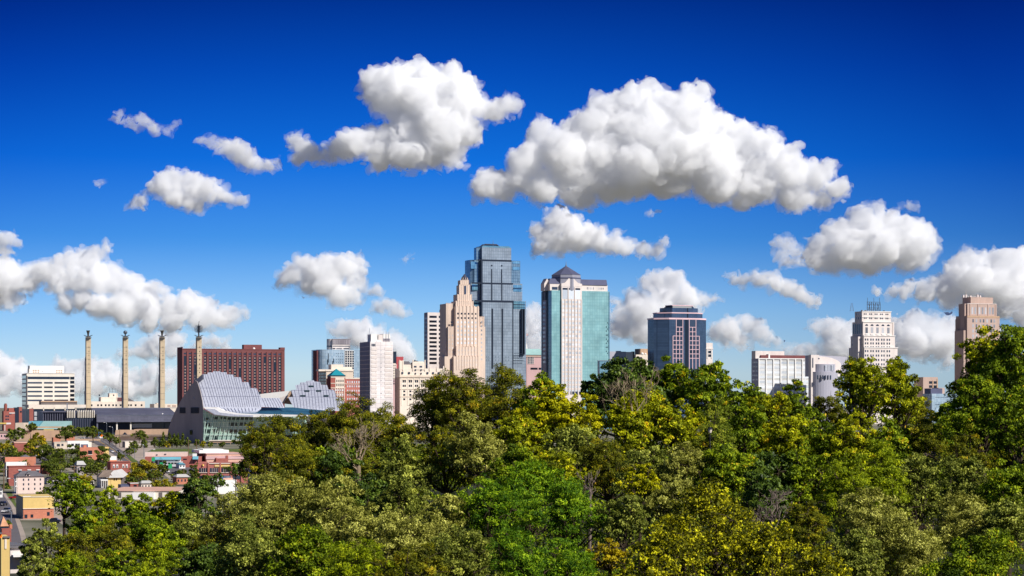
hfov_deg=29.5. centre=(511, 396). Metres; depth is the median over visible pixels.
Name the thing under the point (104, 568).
tree
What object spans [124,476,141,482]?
tree
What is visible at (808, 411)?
tree
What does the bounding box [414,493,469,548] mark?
tree
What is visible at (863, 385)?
tree
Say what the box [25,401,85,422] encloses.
hall annex
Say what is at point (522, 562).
tree
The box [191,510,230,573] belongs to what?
tree
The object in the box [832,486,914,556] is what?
tree
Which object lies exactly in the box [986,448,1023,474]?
tree
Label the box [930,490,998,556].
tree
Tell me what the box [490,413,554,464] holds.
tree
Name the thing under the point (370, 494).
tree
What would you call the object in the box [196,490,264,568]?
tree
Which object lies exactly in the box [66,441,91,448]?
white shop
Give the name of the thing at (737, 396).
tree
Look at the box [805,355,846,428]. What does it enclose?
round museum
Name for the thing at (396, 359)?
dark office
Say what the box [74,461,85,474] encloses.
shop house
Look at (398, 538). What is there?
tree
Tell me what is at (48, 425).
market hall
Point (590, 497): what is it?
bare tree
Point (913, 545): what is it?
tree
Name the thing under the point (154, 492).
flat roof garage
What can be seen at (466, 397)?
tree
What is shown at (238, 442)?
tree
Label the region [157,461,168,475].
tree
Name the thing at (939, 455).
bare tree
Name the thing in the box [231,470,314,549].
tree
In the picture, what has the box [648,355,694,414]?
tree
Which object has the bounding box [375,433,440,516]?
tree
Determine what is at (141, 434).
tree
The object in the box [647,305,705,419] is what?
octagonal tower
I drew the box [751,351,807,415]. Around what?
gridded office
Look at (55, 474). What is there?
tree
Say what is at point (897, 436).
tree
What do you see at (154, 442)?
young tree
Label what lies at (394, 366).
apartment block
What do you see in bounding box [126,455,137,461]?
verge
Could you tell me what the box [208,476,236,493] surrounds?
white depot
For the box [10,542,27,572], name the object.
flat roof house
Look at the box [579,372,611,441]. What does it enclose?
tree
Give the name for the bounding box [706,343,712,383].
white pillar building
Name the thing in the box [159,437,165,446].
young tree
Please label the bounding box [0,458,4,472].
tree
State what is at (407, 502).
tree
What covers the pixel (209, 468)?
long brick building
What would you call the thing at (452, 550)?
tree
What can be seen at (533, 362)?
pink building
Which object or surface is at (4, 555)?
ochre house
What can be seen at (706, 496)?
tree
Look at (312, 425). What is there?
tree
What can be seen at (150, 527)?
tree
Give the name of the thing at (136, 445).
tree
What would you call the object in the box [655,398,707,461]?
tree
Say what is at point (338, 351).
glass tower
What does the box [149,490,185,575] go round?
tree
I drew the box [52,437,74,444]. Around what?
orange shed
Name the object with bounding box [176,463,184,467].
shop house
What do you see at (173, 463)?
bus
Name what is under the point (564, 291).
tall window
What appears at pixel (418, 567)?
tree
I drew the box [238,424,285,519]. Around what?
tree
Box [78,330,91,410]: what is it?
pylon
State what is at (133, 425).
window
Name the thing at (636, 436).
tree
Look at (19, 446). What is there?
red shed
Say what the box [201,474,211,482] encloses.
tree
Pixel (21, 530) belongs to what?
pavement
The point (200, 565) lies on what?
tree
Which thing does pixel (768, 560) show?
tree
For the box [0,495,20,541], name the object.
road
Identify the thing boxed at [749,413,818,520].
tree
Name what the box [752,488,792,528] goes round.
bare tree
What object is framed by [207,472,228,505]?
tree
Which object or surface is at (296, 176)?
sky
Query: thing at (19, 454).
tree
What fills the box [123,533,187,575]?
tree
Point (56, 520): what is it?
car
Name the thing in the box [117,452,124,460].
tree
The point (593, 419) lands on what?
tree
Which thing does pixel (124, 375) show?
pylon
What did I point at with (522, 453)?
tree
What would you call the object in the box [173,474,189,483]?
shop house
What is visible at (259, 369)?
hotel
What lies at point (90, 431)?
tree
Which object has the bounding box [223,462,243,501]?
tree
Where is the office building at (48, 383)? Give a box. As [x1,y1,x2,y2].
[22,366,74,422]
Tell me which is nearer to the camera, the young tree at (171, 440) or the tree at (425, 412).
the tree at (425, 412)
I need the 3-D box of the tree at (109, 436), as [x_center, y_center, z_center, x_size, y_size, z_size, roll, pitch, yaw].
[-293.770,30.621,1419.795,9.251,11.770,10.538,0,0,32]
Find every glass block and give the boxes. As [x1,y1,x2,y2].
[597,360,610,428]
[923,388,956,422]
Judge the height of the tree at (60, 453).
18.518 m
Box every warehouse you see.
[16,494,53,518]
[192,448,243,461]
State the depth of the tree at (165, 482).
698.55 m
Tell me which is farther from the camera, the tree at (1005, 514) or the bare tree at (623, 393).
the bare tree at (623, 393)
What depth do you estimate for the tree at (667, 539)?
103.28 m
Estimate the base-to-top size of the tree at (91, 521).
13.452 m
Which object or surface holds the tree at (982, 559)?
on the ground at (28, 525)
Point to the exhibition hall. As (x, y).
(134, 418)
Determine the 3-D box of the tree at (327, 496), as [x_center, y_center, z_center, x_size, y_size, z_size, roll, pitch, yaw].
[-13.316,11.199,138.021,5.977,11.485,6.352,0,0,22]
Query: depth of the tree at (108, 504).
224.04 m
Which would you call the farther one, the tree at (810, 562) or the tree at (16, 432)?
the tree at (16, 432)
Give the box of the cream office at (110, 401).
[91,391,144,407]
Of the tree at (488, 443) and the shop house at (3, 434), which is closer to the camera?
the tree at (488, 443)
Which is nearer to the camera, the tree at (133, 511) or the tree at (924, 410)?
the tree at (133, 511)
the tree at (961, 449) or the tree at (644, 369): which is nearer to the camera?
the tree at (961, 449)
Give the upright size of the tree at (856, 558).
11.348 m
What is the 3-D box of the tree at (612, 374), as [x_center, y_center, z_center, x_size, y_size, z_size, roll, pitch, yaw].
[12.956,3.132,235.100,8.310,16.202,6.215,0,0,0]
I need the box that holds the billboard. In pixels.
[110,456,116,460]
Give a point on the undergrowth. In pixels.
(538, 544)
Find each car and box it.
[0,501,7,505]
[2,507,11,512]
[49,518,60,522]
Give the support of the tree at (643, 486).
on the ground at (28, 525)
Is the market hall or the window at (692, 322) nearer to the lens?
the market hall
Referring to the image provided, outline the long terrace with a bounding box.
[114,435,179,439]
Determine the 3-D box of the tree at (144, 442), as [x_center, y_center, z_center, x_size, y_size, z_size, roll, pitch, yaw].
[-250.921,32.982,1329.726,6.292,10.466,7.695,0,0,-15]
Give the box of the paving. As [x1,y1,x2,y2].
[75,436,154,467]
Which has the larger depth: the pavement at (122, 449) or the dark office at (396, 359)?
the dark office at (396, 359)
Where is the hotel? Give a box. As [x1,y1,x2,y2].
[177,345,284,413]
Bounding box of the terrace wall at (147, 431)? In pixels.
[115,429,167,434]
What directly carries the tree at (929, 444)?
on the ground at (28, 525)
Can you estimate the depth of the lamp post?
181.94 m
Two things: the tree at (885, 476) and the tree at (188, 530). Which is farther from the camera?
the tree at (188, 530)
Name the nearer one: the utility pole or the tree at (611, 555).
the tree at (611, 555)
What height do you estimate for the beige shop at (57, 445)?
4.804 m
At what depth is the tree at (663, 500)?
131.22 m
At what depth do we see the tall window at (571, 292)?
2406.89 m
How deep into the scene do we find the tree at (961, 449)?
164.56 m
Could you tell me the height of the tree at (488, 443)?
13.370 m
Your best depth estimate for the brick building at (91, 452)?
1075.12 m
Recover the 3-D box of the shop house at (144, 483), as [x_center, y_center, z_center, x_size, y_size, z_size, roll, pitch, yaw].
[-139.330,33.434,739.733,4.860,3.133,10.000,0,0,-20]
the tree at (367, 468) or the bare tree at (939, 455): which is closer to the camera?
the bare tree at (939, 455)
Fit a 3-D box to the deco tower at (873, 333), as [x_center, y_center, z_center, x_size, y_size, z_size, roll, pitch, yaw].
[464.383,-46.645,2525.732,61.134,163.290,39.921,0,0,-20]
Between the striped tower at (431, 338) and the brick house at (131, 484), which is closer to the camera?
the brick house at (131, 484)
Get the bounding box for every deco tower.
[849,298,897,423]
[955,294,999,391]
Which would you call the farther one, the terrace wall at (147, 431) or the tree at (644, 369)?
the terrace wall at (147, 431)
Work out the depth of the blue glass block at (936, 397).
2303.57 m
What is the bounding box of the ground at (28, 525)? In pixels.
[0,408,1023,575]
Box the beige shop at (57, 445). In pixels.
[53,442,66,448]
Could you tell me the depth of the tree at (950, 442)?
203.84 m
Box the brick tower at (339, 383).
[326,369,359,425]
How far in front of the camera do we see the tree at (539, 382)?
238.98 m
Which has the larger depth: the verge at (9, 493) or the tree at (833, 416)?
the verge at (9, 493)
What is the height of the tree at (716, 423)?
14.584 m
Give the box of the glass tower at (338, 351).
[312,339,359,381]
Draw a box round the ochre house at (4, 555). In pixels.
[0,532,9,575]
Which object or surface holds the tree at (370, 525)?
on the ground at (28, 525)
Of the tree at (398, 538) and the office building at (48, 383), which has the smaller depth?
the tree at (398, 538)
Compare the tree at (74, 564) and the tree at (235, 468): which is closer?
the tree at (74, 564)
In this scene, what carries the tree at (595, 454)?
on the ground at (28, 525)
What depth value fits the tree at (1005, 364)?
183.47 m
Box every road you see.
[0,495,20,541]
[78,437,142,466]
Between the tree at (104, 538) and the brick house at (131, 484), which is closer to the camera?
the tree at (104, 538)
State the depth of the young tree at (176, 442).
1333.86 m
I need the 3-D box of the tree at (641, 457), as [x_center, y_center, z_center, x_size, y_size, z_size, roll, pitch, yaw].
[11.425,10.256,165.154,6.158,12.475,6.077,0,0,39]
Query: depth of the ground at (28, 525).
533.25 m
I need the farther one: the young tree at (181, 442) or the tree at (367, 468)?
the young tree at (181, 442)
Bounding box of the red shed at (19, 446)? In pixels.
[13,441,29,451]
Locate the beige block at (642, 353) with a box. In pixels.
[635,349,647,366]
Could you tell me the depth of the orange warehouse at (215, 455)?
974.62 m
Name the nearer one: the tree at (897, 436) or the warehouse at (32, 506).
the tree at (897, 436)
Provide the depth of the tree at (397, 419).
260.77 m
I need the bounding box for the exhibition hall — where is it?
[38,403,174,435]
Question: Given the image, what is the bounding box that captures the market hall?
[28,421,72,432]
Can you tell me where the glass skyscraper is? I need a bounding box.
[465,244,525,422]
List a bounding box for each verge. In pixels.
[5,491,15,506]
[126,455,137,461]
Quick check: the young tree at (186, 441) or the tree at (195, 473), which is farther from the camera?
the young tree at (186, 441)
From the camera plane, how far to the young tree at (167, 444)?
1334.01 m
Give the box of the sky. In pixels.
[0,0,1023,407]
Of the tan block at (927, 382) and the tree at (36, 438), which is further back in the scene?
the tan block at (927, 382)
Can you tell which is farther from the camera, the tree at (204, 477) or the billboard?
the billboard
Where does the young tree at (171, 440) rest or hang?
on the ground at (28, 525)
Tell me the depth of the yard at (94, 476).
887.55 m
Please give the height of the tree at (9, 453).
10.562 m
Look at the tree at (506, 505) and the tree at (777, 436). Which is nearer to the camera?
the tree at (506, 505)
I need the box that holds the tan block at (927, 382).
[914,377,937,412]
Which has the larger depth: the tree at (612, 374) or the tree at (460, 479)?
the tree at (612, 374)
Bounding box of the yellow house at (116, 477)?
[97,469,127,487]
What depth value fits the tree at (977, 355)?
189.98 m
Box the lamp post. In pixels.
[708,427,711,524]
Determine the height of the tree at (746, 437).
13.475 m
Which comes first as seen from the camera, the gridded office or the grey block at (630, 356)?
the gridded office
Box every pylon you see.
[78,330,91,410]
[115,331,128,407]
[152,330,165,407]
[192,324,202,380]
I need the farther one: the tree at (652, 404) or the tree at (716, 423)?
the tree at (652, 404)
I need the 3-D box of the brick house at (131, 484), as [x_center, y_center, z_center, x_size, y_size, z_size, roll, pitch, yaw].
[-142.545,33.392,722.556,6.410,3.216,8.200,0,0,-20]
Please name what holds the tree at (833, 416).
on the ground at (28, 525)
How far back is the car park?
936.30 m
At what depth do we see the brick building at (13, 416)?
2003.39 m
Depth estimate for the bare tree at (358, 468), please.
196.92 m
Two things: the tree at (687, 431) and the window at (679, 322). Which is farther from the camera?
the window at (679, 322)
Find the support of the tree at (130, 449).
on the verge at (132, 459)
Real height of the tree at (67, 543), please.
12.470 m
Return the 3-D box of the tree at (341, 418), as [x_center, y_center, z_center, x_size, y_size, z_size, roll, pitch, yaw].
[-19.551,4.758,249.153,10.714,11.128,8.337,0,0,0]
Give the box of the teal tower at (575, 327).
[541,265,609,413]
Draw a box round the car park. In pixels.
[151,467,195,475]
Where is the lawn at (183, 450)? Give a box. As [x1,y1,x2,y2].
[147,449,247,453]
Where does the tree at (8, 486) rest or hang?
on the ground at (28, 525)
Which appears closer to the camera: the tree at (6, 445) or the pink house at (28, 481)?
the pink house at (28, 481)
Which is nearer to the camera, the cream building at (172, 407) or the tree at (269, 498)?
the tree at (269, 498)
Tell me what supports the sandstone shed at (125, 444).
on the paving
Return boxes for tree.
[0,440,14,455]
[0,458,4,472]
[0,482,10,488]
[1,446,21,458]
[5,427,26,441]
[12,452,26,456]
[16,544,54,575]
[18,518,65,569]
[20,443,38,456]
[23,432,48,449]
[26,422,37,438]
[29,444,64,463]
[35,486,51,494]
[39,550,92,575]
[40,460,53,475]
[46,472,96,535]
[48,469,64,481]
[49,459,70,472]
[49,531,107,575]
[51,444,93,467]
[55,430,74,441]
[57,425,89,436]
[64,506,109,575]
[69,456,91,469]
[78,463,101,475]
[79,474,95,484]
[79,517,145,570]
[82,426,103,442]
[89,462,104,474]
[89,479,121,526]
[90,548,137,575]
[91,446,110,469]
[103,432,113,444]
[112,436,121,443]
[114,492,159,564]
[116,512,188,570]
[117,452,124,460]
[123,446,136,455]
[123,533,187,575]
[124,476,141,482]
[126,459,166,481]
[129,441,140,450]
[130,430,148,442]
[141,438,147,447]
[141,470,162,481]
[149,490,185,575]
[150,479,178,486]
[151,437,157,447]
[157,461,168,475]
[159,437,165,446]
[164,441,170,447]
[168,438,174,446]
[168,469,191,479]
[169,542,234,575]
[170,509,221,559]
[174,436,179,447]
[174,477,221,523]
[178,439,184,446]
[184,437,191,447]
[188,463,200,479]
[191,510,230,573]
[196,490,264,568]
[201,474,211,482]
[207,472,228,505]
[211,512,293,575]
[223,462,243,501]
[231,430,254,448]
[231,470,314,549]
[238,414,316,466]
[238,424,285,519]
[263,523,345,575]
[266,445,332,492]
[280,409,347,463]
[281,474,365,546]
[305,442,365,493]
[315,391,400,458]
[321,537,402,575]
[324,497,396,569]
[330,417,383,480]
[338,447,388,487]
[339,459,388,539]
[353,401,420,459]
[365,475,434,573]
[365,542,452,575]
[370,508,454,575]
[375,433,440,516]
[406,378,465,457]
[414,425,475,502]
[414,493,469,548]
[423,367,491,436]
[423,523,503,575]
[434,410,515,542]
[453,472,532,575]
[470,363,532,431]
[475,442,546,499]
[485,522,559,575]
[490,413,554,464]
[494,458,573,574]
[510,370,560,443]
[511,380,577,447]
[523,450,588,568]
[541,475,610,571]
[541,537,597,575]
[542,422,606,527]
[553,392,616,519]
[574,470,599,572]
[578,437,633,548]
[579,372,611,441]
[585,356,648,471]
[585,537,628,575]
[591,494,657,568]
[602,364,663,469]
[605,380,683,520]
[607,409,656,543]
[609,445,671,551]
[609,540,675,575]
[616,463,661,567]
[625,356,675,469]
[627,509,711,575]
[643,473,698,575]
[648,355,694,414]
[651,441,711,575]
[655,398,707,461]
[669,472,761,575]
[677,359,733,460]
[688,396,738,526]
[693,441,771,575]
[703,378,771,430]
[718,514,798,575]
[723,402,774,520]
[729,450,797,525]
[730,460,789,532]
[744,391,791,428]
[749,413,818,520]
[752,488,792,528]
[777,378,820,428]
[777,500,834,571]
[777,539,852,575]
[779,446,834,556]
[784,413,844,518]
[810,393,851,444]
[814,447,881,573]
[824,411,882,486]
[826,528,889,575]
[832,355,891,448]
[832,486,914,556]
[854,440,913,570]
[861,513,953,575]
[865,414,922,490]
[867,355,924,429]
[891,451,942,557]
[899,413,948,502]
[901,396,938,440]
[912,528,1023,575]
[920,433,957,489]
[923,451,940,528]
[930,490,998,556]
[931,402,963,440]
[933,454,997,525]
[936,369,1003,521]
[939,424,994,481]
[944,325,999,491]
[965,433,1011,481]
[970,492,1023,571]
[975,324,1023,468]
[975,457,1023,575]
[977,382,1023,545]
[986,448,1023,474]
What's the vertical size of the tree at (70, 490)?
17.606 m
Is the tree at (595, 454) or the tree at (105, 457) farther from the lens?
the tree at (105, 457)
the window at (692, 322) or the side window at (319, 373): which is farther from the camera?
the window at (692, 322)
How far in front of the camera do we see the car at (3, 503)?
623.87 m
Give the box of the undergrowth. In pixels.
[240,421,1023,575]
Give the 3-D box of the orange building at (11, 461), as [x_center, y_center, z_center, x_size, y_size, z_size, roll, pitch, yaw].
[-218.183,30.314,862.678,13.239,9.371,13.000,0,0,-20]
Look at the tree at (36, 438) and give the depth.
1180.24 m
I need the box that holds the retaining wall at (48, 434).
[10,423,99,440]
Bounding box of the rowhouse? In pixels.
[7,463,40,485]
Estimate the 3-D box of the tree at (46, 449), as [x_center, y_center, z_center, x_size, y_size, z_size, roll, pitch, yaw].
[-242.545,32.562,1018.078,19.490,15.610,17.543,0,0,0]
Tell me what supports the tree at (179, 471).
on the ground at (28, 525)
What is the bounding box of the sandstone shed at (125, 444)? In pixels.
[122,441,135,447]
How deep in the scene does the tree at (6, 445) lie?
1147.65 m
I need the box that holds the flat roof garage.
[109,487,183,499]
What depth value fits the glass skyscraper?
2557.35 m
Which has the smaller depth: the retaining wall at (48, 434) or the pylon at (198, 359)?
the retaining wall at (48, 434)
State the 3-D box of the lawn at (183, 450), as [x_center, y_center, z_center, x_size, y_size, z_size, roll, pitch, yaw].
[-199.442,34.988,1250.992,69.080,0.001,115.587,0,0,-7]
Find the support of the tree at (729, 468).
on the ground at (28, 525)
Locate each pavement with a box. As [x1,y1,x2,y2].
[3,493,25,540]
[106,437,139,461]
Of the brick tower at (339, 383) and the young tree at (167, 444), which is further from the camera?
the brick tower at (339, 383)
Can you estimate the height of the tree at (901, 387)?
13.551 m
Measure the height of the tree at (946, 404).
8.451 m
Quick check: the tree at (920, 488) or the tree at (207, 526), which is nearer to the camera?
the tree at (207, 526)
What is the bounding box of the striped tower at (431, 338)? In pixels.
[424,310,439,368]
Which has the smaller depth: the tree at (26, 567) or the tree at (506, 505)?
the tree at (506, 505)
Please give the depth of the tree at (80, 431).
1494.87 m
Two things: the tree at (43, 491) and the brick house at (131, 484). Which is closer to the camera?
the tree at (43, 491)
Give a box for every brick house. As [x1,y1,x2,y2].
[0,517,11,541]
[107,461,129,472]
[118,482,137,487]
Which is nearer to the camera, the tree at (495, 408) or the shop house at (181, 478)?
the tree at (495, 408)
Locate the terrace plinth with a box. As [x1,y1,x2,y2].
[209,440,251,443]
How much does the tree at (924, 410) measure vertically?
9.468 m
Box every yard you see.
[11,491,68,523]
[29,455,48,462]
[66,465,115,488]
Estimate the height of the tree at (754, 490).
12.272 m
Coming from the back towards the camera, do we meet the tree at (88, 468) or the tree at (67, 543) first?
the tree at (88, 468)
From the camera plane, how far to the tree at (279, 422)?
248.94 m
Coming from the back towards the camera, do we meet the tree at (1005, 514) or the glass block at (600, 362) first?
the glass block at (600, 362)
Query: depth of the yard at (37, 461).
1077.18 m
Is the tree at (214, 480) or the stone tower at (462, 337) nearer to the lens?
the tree at (214, 480)
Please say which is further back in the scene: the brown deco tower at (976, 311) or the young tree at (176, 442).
the brown deco tower at (976, 311)
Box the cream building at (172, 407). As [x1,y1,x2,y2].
[150,403,176,411]
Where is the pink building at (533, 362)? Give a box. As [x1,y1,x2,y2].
[526,333,540,398]
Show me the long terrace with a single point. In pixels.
(130, 437)
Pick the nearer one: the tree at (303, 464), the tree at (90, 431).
the tree at (303, 464)
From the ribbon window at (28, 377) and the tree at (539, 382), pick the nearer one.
the tree at (539, 382)
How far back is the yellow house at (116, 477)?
749.44 m
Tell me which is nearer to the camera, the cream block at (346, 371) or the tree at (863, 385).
the tree at (863, 385)
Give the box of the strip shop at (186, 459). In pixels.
[145,452,202,466]
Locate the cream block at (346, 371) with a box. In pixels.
[316,364,352,421]
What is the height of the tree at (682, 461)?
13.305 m
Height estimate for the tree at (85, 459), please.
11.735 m
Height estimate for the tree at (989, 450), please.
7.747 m
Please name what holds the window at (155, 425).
in the exhibition hall
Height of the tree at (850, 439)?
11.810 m
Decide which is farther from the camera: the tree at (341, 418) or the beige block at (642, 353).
the beige block at (642, 353)
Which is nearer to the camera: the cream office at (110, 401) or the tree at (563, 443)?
the tree at (563, 443)
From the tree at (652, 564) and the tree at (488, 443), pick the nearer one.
the tree at (652, 564)
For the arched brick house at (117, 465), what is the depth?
894.32 m
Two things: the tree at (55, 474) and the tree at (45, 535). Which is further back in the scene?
the tree at (55, 474)
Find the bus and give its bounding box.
[166,461,182,466]
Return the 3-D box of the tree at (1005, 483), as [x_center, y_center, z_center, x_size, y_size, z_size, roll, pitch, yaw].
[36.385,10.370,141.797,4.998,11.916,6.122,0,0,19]
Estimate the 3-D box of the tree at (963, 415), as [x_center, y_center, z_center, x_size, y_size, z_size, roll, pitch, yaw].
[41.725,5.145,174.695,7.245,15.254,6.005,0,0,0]
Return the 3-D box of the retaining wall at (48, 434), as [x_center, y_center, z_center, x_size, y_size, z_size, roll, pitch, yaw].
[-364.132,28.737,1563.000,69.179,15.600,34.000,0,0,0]
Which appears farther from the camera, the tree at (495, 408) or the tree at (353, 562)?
the tree at (495, 408)
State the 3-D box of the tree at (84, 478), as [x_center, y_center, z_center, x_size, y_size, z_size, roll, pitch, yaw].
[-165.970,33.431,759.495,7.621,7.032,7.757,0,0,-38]
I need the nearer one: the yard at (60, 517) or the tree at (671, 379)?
the tree at (671, 379)
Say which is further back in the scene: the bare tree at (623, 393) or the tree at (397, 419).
the tree at (397, 419)
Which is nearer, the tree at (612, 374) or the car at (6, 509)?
the tree at (612, 374)
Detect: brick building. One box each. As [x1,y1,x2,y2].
[2,403,21,430]
[77,445,108,459]
[197,462,253,482]
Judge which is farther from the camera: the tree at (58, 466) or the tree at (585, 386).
the tree at (58, 466)
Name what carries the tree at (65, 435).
on the ground at (28, 525)
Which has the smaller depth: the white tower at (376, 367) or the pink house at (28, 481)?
the pink house at (28, 481)
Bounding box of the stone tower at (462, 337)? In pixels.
[439,274,484,397]
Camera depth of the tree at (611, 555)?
107.66 m
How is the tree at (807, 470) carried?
on the ground at (28, 525)
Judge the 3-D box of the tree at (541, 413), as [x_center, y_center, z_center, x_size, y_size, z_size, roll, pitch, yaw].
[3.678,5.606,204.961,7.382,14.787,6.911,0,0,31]
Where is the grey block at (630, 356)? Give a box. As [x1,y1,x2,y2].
[610,351,634,379]
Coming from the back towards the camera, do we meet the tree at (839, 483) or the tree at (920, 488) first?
the tree at (920, 488)
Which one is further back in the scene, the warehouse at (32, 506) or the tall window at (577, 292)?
the tall window at (577, 292)
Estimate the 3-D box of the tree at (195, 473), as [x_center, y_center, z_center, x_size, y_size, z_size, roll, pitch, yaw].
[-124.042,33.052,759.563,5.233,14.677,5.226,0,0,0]
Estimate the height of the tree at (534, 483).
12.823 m
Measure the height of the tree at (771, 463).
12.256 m
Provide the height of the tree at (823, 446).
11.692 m
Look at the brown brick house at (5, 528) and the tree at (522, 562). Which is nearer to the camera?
the tree at (522, 562)
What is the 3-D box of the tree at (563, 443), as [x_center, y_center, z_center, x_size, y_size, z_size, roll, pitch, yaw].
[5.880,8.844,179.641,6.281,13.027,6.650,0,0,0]
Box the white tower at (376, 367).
[360,328,392,426]
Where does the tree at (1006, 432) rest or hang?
on the ground at (28, 525)
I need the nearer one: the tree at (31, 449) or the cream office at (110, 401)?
the tree at (31, 449)
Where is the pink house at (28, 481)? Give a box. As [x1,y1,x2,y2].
[13,471,43,493]
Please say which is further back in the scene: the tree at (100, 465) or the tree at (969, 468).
the tree at (100, 465)
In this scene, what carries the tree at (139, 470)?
on the ground at (28, 525)
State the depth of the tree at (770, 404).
233.58 m
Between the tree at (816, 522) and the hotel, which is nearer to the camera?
the tree at (816, 522)
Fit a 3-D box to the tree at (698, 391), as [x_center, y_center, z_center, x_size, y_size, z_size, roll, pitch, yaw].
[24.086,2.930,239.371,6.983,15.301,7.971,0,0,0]
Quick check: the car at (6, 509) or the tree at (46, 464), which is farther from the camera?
the tree at (46, 464)
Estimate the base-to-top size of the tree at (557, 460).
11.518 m
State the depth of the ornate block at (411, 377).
2204.70 m
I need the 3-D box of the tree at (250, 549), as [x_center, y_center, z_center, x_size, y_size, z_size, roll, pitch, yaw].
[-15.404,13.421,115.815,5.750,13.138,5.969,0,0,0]
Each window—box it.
[28,377,69,378]
[132,424,151,427]
[153,422,163,427]
[319,373,325,383]
[563,290,566,298]
[569,290,573,298]
[575,290,579,298]
[677,320,681,325]
[690,320,694,325]
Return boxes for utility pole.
[0,468,7,490]
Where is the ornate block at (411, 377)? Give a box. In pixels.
[395,360,444,427]
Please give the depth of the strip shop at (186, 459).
966.31 m
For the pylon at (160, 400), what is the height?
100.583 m
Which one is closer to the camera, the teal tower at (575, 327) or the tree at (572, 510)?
the tree at (572, 510)
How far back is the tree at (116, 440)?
1378.80 m
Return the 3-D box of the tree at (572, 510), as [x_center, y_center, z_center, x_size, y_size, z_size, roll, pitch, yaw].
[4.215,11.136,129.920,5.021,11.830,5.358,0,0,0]
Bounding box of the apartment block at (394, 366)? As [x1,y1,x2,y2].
[393,363,396,422]
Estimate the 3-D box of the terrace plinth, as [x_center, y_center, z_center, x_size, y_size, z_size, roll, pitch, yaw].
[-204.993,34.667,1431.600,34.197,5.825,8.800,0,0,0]
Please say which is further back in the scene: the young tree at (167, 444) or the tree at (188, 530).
the young tree at (167, 444)
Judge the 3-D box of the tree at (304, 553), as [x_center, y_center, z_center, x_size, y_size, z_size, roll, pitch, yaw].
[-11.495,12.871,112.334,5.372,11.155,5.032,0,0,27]
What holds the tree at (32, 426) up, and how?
on the retaining wall at (48, 434)
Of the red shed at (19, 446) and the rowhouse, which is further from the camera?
the red shed at (19, 446)
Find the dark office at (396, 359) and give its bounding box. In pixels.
[393,351,402,367]
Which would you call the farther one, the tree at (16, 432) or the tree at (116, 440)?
the tree at (16, 432)
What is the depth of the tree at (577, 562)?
103.12 m
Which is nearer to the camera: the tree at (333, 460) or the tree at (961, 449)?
the tree at (961, 449)
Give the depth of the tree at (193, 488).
209.40 m
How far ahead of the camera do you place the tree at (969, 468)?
144.40 m
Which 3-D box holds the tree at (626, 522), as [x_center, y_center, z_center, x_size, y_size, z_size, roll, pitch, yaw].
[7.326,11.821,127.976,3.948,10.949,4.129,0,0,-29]
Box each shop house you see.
[0,431,8,438]
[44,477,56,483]
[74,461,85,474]
[138,480,152,486]
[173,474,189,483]
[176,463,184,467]
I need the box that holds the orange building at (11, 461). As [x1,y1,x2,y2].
[5,454,35,476]

